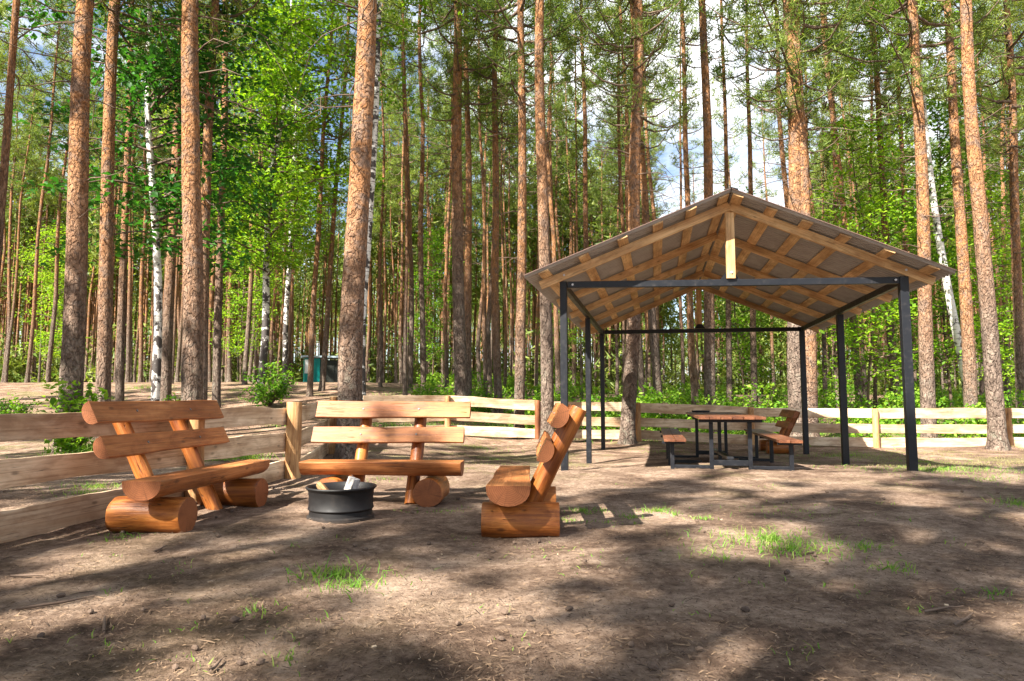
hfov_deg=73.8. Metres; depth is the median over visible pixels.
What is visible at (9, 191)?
pine tree
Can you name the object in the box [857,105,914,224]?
pine tree
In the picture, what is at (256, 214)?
pine tree
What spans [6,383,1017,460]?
tall grass
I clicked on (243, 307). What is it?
pine tree
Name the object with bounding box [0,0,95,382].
pine tree
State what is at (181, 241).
pine tree
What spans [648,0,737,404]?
pine tree
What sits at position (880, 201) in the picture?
young tree
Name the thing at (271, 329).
pine tree
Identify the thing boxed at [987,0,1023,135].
pine tree
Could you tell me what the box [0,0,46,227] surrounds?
pine tree
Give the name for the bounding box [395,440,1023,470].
dry grass
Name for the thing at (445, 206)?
pine tree
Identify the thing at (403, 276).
pine tree
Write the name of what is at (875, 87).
pine tree
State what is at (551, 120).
pine tree
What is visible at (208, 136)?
pine tree
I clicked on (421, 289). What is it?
pine tree
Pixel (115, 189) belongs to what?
pine tree
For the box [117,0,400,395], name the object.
birch tree
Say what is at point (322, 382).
pine tree
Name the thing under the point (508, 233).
pine tree
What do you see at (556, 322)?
pine tree
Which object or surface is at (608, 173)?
pine tree
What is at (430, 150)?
pine tree
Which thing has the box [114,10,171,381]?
pine tree
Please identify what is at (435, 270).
pine tree
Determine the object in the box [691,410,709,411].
serving tray
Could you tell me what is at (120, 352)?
pine tree
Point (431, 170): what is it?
pine tree
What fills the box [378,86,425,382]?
pine tree
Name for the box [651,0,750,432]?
pine tree
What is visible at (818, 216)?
pine tree
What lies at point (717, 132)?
sky
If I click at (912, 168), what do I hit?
pine tree
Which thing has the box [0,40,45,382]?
pine tree
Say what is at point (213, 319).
pine tree
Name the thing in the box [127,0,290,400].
pine tree
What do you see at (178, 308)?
pine tree
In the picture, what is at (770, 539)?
grass
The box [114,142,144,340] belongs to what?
pine tree
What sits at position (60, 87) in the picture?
pine tree
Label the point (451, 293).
pine tree
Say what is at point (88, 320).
pine tree
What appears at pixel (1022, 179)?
pine tree
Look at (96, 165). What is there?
pine tree
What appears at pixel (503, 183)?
pine tree
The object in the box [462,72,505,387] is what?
pine tree
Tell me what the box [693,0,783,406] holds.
pine tree
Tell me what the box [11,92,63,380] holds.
pine tree
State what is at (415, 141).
pine tree
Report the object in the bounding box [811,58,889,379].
pine tree
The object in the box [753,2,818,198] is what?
pine tree
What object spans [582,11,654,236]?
pine tree
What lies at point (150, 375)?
pine tree
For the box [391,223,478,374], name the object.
young tree
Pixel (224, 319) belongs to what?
pine tree
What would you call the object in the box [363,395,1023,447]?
plank fence
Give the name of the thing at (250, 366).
pine tree
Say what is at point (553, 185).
pine tree
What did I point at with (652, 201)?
pine tree
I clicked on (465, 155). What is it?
pine tree
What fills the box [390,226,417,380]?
pine tree
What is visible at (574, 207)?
pine tree
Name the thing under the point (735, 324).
young tree
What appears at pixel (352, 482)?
firewood piece
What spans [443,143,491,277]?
pine tree
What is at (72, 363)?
pine tree
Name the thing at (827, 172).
pine tree
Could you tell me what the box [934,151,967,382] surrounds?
pine tree
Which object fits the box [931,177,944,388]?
pine tree
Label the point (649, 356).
pine tree
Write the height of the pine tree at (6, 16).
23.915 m
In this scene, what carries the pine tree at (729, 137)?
on the ground at (582, 536)
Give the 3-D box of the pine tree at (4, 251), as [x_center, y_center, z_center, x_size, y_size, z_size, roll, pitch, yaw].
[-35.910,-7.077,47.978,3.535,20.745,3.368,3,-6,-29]
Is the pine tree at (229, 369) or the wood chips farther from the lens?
the pine tree at (229, 369)
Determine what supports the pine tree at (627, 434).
on the ground at (582, 536)
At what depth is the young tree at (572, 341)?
34.05 m
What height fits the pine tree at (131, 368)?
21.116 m
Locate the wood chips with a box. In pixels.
[101,479,948,678]
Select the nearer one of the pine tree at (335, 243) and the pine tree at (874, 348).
the pine tree at (874, 348)
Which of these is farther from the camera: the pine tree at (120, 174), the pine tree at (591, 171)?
the pine tree at (120, 174)
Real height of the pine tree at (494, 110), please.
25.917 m
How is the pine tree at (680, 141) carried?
on the ground at (582, 536)
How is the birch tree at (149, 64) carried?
on the ground at (582, 536)
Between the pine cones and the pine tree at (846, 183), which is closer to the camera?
the pine cones
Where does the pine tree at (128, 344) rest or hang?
on the ground at (582, 536)
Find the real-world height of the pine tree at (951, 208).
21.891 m
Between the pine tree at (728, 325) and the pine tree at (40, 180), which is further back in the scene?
the pine tree at (40, 180)
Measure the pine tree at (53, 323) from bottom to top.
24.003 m
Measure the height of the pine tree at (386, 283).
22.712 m
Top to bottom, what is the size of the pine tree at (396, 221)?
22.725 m
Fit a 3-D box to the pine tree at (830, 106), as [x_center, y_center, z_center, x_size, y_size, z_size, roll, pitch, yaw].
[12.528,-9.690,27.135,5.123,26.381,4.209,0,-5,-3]
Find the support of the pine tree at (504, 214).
on the ground at (582, 536)
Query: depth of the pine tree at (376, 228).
52.46 m
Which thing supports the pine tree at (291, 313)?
on the ground at (582, 536)
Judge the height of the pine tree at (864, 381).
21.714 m
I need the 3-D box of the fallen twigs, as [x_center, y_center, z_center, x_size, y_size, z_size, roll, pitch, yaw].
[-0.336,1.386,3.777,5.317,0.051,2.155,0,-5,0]
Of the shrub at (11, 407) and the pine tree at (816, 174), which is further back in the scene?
the pine tree at (816, 174)
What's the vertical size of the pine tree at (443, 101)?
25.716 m
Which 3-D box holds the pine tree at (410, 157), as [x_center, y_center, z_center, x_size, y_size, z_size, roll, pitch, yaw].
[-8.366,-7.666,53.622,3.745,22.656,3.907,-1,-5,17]
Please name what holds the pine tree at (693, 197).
on the ground at (582, 536)
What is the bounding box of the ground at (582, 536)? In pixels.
[0,382,1023,680]
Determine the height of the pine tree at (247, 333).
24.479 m
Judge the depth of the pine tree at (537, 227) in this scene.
63.76 m
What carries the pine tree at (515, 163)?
on the ground at (582, 536)
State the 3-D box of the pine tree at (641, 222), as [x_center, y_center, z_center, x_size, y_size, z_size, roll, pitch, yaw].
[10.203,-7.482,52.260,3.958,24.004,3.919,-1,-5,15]
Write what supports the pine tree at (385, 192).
on the ground at (582, 536)
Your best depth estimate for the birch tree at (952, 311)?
24.44 m
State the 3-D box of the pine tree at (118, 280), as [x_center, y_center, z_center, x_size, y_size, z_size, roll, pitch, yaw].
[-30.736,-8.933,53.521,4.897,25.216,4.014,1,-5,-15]
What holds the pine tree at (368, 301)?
on the ground at (582, 536)
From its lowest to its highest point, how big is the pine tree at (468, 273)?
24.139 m
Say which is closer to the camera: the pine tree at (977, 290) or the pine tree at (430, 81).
the pine tree at (430, 81)
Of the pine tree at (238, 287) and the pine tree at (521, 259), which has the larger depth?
the pine tree at (238, 287)
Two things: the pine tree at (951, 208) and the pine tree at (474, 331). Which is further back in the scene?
the pine tree at (474, 331)
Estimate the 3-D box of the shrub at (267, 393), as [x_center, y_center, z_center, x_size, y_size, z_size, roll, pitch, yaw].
[-8.425,1.520,24.002,2.018,1.709,2.117,-4,-6,37]
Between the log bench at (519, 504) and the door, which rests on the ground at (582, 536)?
the log bench at (519, 504)
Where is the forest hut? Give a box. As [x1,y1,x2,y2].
[301,355,337,381]
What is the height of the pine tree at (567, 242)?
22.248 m
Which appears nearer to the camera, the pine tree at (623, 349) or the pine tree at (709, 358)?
the pine tree at (709, 358)
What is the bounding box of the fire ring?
[305,481,376,523]
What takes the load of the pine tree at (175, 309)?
on the ground at (582, 536)
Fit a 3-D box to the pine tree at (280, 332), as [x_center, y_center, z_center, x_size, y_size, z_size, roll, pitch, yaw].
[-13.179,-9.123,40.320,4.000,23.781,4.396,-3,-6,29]
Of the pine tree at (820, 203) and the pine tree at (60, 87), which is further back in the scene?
the pine tree at (820, 203)
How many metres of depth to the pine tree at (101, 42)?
33.94 m
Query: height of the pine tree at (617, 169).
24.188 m
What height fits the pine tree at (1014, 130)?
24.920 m
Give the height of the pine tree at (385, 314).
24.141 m
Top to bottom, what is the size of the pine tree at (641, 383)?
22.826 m
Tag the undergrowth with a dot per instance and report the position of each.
(773, 401)
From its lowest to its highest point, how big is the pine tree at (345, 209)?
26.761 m
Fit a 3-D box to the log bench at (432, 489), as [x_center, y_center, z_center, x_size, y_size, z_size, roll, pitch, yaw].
[-1.296,1.180,7.192,1.678,1.091,0.818,0,-5,3]
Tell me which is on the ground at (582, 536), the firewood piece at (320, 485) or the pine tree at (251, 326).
the pine tree at (251, 326)
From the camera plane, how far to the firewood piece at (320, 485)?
5.95 m
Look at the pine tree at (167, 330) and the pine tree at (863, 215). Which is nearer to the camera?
the pine tree at (167, 330)
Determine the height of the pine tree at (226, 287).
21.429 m
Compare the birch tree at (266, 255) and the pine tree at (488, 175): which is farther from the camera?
the pine tree at (488, 175)
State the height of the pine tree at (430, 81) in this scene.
22.793 m
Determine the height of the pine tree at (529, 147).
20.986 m
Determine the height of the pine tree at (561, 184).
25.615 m
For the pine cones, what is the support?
on the ground at (582, 536)
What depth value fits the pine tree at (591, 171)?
37.10 m
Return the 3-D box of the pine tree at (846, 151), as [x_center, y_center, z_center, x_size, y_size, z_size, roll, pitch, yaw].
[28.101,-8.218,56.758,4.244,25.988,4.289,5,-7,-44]
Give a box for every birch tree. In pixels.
[0,0,318,400]
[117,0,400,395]
[244,53,347,387]
[269,0,501,400]
[817,0,1000,407]
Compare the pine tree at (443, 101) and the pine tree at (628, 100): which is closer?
the pine tree at (628, 100)
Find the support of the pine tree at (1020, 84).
on the ground at (582, 536)
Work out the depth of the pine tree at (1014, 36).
31.36 m
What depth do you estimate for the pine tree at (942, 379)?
56.60 m
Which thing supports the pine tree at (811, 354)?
on the ground at (582, 536)
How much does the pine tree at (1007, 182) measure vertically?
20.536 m
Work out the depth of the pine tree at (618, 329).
64.12 m
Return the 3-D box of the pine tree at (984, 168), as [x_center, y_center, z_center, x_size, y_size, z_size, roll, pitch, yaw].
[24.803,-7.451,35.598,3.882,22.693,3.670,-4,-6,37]
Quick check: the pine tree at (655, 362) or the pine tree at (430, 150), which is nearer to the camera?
the pine tree at (655, 362)
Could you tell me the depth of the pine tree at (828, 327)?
66.97 m
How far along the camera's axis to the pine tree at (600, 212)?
62.08 m
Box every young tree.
[10,223,94,358]
[208,213,295,381]
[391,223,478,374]
[529,292,596,386]
[678,185,786,406]
[807,105,961,421]
[816,307,884,391]
[850,86,1023,419]
[864,202,957,372]
[931,173,1023,391]
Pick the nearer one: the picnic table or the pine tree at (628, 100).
the picnic table
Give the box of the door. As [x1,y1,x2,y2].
[326,362,334,381]
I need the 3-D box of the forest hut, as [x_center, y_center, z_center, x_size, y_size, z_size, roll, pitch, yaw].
[-15.509,2.390,54.999,2.900,2.220,1.900,2,-5,-20]
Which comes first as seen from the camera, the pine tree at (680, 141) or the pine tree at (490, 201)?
the pine tree at (680, 141)
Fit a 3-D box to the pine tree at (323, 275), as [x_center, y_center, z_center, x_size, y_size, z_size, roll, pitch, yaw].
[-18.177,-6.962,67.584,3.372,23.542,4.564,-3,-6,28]
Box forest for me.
[0,103,1023,394]
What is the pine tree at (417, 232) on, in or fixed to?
on the ground at (582, 536)
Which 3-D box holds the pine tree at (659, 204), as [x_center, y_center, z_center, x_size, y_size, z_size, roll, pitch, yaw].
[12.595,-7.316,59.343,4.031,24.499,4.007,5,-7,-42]
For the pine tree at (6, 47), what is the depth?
35.03 m
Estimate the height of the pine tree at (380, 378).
21.385 m
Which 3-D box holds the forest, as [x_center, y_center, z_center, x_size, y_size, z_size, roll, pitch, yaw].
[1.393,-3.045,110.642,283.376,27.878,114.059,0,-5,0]
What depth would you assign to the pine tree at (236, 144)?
48.32 m
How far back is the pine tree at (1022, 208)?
50.51 m
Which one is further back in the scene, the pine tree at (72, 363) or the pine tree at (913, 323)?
the pine tree at (913, 323)
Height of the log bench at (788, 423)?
1.088 m
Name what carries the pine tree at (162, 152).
on the ground at (582, 536)
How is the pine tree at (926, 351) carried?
on the ground at (582, 536)
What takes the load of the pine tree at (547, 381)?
on the ground at (582, 536)
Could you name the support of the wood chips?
on the ground at (582, 536)
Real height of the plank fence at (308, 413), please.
1.250 m
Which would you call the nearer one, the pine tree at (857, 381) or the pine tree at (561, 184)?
the pine tree at (857, 381)
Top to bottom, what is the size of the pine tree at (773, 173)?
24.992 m
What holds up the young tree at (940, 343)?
on the ground at (582, 536)
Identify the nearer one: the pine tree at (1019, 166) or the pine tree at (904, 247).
the pine tree at (904, 247)
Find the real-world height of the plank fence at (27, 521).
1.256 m
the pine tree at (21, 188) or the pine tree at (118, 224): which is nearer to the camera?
the pine tree at (21, 188)
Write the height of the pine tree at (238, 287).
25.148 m
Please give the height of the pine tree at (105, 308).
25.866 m
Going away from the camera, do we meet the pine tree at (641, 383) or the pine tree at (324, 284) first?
the pine tree at (641, 383)
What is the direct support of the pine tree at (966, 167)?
on the ground at (582, 536)
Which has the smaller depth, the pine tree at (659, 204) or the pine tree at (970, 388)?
the pine tree at (970, 388)
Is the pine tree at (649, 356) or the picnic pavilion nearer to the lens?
the picnic pavilion
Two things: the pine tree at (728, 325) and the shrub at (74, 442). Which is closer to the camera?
the shrub at (74, 442)
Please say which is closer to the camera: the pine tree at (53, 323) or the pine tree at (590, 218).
the pine tree at (53, 323)
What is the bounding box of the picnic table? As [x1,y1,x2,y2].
[660,412,802,470]
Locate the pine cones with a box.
[2,487,1023,670]
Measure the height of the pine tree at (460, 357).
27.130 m
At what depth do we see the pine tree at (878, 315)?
62.46 m
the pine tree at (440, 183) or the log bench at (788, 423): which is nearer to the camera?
the log bench at (788, 423)
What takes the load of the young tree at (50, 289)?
on the ground at (582, 536)
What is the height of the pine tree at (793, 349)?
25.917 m
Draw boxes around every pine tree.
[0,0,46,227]
[0,0,54,134]
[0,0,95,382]
[0,0,99,274]
[0,0,180,453]
[0,3,22,118]
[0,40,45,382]
[0,64,55,382]
[0,101,31,290]
[0,108,31,306]
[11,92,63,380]
[13,30,68,381]
[19,111,61,348]
[30,14,104,381]
[39,1,106,244]
[39,153,62,305]
[40,0,180,440]
[53,50,102,215]
[63,77,121,233]
[64,103,121,381]
[67,4,154,210]
[89,54,143,268]
[89,78,141,281]
[93,0,280,400]
[98,87,143,381]
[101,0,178,400]
[104,0,270,399]
[113,155,141,287]
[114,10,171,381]
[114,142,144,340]
[115,0,172,382]
[117,97,154,381]
[119,81,165,381]
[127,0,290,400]
[131,187,162,322]
[136,109,181,301]
[137,104,170,354]
[138,8,176,381]
[150,143,180,239]
[153,95,202,381]
[155,0,239,302]
[156,1,219,373]
[161,1,219,381]
[162,0,234,383]
[176,0,259,407]
[200,23,243,381]
[208,83,236,381]
[212,113,247,381]
[212,295,213,366]
[215,54,257,299]
[223,110,237,381]
[229,2,294,384]
[230,106,256,380]
[233,252,262,368]
[237,241,247,340]
[238,102,271,381]
[239,5,289,381]
[242,73,288,381]
[248,278,253,359]
[256,163,275,346]
[257,0,399,396]
[258,40,318,380]
[265,1,325,380]
[272,104,301,357]
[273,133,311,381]
[277,107,319,362]
[286,0,394,458]
[299,163,330,310]
[304,181,338,359]
[311,156,344,346]
[311,177,343,326]
[314,0,394,390]
[331,4,416,382]
[331,101,352,287]
[335,110,352,265]
[347,4,427,386]
[370,119,400,382]
[372,111,414,382]
[372,203,390,381]
[372,226,396,311]
[375,136,418,307]
[376,53,415,382]
[377,16,438,382]
[377,60,437,383]
[378,0,443,394]
[378,0,453,390]
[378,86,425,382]
[382,0,471,393]
[387,177,417,346]
[389,0,528,421]
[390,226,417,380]
[392,110,431,292]
[393,64,448,373]
[400,177,426,347]
[404,0,577,413]
[407,63,444,373]
[411,6,488,386]
[419,0,506,395]
[419,180,440,319]
[420,65,471,383]
[424,98,451,383]
[424,186,442,368]
[427,53,490,284]
[429,46,490,266]
[429,93,478,359]
[435,0,606,438]
[436,112,483,384]
[442,1,534,393]
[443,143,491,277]
[462,0,515,407]
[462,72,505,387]
[470,9,528,374]
[471,32,528,392]
[472,18,534,376]
[472,97,517,316]
[472,127,515,292]
[472,164,491,384]
[478,196,511,327]
[479,56,534,332]
[481,162,510,274]
[499,149,534,284]
[500,83,536,387]
[502,0,566,441]
[508,0,583,401]
[512,77,564,394]
[514,170,537,378]
[524,3,578,254]
[526,0,702,427]
[526,153,551,382]
[530,101,577,365]
[531,30,581,342]
[535,67,597,396]
[543,0,705,444]
[544,0,630,412]
[545,104,578,257]
[550,0,612,399]
[556,175,579,352]
[558,123,597,375]
[572,0,659,401]
[575,165,603,246]
[581,126,623,368]
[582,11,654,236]
[584,1,670,328]
[589,174,615,242]
[591,96,623,389]
[597,58,658,199]
[599,89,653,219]
[600,88,629,393]
[600,115,640,395]
[602,152,620,393]
[603,0,677,181]
[606,0,686,369]
[607,47,666,207]
[623,106,669,392]
[640,109,668,393]
[644,127,678,219]
[646,1,721,401]
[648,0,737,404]
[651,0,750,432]
[674,150,703,394]
[684,0,773,402]
[685,0,885,435]
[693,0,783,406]
[693,66,757,395]
[698,0,876,436]
[728,0,812,207]
[737,87,787,394]
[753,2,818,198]
[759,0,849,407]
[768,0,873,422]
[772,0,863,407]
[780,0,958,421]
[807,0,1018,437]
[807,59,845,380]
[808,20,869,404]
[809,122,839,391]
[810,142,831,364]
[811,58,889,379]
[811,136,846,386]
[811,137,848,220]
[824,97,873,208]
[832,0,907,408]
[832,131,879,375]
[838,116,869,363]
[839,155,849,385]
[855,131,881,387]
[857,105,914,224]
[863,1,943,251]
[871,92,914,247]
[872,151,881,368]
[873,42,934,381]
[883,0,1019,436]
[907,152,937,246]
[912,136,953,391]
[916,0,1017,450]
[920,0,1023,423]
[924,6,998,217]
[928,5,1007,401]
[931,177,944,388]
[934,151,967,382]
[936,159,972,268]
[941,0,1021,388]
[941,182,954,385]
[942,117,986,393]
[946,119,979,365]
[962,0,1023,407]
[964,76,1011,271]
[964,156,1001,293]
[974,0,1023,218]
[978,59,1023,303]
[979,14,1023,347]
[983,46,1023,285]
[986,4,1023,165]
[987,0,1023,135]
[992,154,1023,250]
[1000,52,1023,267]
[1018,128,1023,184]
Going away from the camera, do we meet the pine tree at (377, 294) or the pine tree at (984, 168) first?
the pine tree at (984, 168)
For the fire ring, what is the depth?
5.79 m
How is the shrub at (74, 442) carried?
on the ground at (582, 536)
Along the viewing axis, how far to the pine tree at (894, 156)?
53.10 m
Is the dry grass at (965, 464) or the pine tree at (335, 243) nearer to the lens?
the dry grass at (965, 464)
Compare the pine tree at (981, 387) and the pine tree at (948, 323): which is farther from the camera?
the pine tree at (948, 323)
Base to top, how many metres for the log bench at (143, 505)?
1.090 m
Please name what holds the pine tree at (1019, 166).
on the ground at (582, 536)
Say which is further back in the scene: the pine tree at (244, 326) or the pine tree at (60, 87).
the pine tree at (244, 326)
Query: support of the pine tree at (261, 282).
on the ground at (582, 536)
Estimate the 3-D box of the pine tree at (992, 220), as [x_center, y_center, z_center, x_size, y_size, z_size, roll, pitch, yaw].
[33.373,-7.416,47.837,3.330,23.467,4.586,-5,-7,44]
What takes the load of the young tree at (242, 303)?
on the ground at (582, 536)
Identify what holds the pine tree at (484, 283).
on the ground at (582, 536)
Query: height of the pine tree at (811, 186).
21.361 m
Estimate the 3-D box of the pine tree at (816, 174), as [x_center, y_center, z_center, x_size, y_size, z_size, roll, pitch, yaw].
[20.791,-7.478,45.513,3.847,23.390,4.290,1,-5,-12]
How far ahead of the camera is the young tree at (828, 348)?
35.88 m
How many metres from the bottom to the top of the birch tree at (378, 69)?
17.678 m
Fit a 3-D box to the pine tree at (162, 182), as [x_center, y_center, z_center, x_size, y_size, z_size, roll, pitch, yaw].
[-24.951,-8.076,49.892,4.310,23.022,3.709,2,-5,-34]
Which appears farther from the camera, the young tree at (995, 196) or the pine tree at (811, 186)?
the pine tree at (811, 186)
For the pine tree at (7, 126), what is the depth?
13.39 m
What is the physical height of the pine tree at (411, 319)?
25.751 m
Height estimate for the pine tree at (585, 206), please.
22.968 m
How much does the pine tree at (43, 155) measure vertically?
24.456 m
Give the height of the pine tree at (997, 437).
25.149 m
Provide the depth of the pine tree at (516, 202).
56.25 m
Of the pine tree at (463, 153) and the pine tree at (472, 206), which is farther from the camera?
the pine tree at (472, 206)
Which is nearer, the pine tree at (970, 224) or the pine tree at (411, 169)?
the pine tree at (411, 169)
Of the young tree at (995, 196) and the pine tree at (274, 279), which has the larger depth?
the pine tree at (274, 279)
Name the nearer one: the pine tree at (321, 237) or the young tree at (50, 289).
the young tree at (50, 289)
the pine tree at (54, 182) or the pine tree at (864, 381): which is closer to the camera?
the pine tree at (864, 381)
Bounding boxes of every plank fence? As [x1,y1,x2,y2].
[0,402,301,543]
[300,397,337,461]
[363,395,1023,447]
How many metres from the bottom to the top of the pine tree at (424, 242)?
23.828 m
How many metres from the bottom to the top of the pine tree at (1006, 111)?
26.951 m
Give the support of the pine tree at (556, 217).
on the ground at (582, 536)
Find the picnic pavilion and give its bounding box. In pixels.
[524,187,956,470]
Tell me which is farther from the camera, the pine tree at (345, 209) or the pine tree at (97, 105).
the pine tree at (345, 209)
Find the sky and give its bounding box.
[0,0,1023,388]
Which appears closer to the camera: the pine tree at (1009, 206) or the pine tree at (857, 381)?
the pine tree at (857, 381)
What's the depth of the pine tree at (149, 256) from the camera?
61.77 m
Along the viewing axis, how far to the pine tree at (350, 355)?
11.92 m
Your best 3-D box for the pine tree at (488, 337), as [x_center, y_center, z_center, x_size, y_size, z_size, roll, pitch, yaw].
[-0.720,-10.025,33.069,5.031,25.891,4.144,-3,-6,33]
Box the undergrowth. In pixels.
[409,370,1023,437]
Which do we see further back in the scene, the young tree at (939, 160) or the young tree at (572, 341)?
the young tree at (572, 341)
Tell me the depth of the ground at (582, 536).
4.09 m
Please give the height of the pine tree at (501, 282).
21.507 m
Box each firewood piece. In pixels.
[316,482,328,489]
[344,476,359,489]
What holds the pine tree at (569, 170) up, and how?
on the ground at (582, 536)
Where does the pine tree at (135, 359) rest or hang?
on the ground at (582, 536)
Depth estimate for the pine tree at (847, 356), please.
65.58 m
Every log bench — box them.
[82,400,269,532]
[299,401,470,506]
[481,403,586,537]
[759,409,800,453]
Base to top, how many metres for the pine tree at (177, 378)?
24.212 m
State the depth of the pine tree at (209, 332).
44.53 m
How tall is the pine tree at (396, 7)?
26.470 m
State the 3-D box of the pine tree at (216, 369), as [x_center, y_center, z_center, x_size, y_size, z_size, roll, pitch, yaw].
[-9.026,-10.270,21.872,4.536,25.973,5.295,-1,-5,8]
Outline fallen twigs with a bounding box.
[10,545,973,671]
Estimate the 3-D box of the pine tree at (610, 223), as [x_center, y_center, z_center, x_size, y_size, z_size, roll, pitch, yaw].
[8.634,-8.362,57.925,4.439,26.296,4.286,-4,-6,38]
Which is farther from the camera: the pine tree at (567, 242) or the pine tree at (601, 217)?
the pine tree at (567, 242)
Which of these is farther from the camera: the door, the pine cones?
the door
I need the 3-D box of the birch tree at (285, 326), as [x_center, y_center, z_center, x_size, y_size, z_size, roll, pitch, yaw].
[-10.186,-6.134,32.111,5.017,17.251,6.712,2,-5,-21]
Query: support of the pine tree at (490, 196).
on the ground at (582, 536)
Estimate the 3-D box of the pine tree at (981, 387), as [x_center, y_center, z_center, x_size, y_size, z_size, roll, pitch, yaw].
[27.854,-8.629,40.599,5.248,25.488,4.405,-1,-5,16]
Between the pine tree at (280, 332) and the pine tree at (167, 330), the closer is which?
the pine tree at (167, 330)
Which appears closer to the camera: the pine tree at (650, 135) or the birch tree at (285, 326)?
the birch tree at (285, 326)
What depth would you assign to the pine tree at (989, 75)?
33.34 m
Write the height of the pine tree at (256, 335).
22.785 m
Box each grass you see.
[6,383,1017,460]
[6,443,1023,676]
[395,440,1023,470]
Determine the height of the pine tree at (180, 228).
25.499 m
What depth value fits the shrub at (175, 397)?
19.42 m
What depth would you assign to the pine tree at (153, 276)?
53.47 m
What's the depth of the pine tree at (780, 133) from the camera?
25.30 m
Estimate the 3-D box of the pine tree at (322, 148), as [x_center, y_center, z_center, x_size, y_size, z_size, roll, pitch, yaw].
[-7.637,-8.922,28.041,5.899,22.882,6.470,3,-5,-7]
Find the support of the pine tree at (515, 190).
on the ground at (582, 536)
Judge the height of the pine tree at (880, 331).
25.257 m
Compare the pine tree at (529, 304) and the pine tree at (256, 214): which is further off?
the pine tree at (529, 304)
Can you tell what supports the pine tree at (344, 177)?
on the ground at (582, 536)
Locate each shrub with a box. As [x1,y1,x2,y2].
[0,392,39,413]
[36,373,109,455]
[162,392,180,400]
[238,360,300,406]
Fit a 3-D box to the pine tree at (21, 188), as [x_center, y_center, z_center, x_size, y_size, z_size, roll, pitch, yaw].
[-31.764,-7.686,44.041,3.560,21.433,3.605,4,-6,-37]
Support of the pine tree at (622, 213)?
on the ground at (582, 536)
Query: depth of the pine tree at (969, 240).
51.10 m
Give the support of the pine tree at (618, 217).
on the ground at (582, 536)

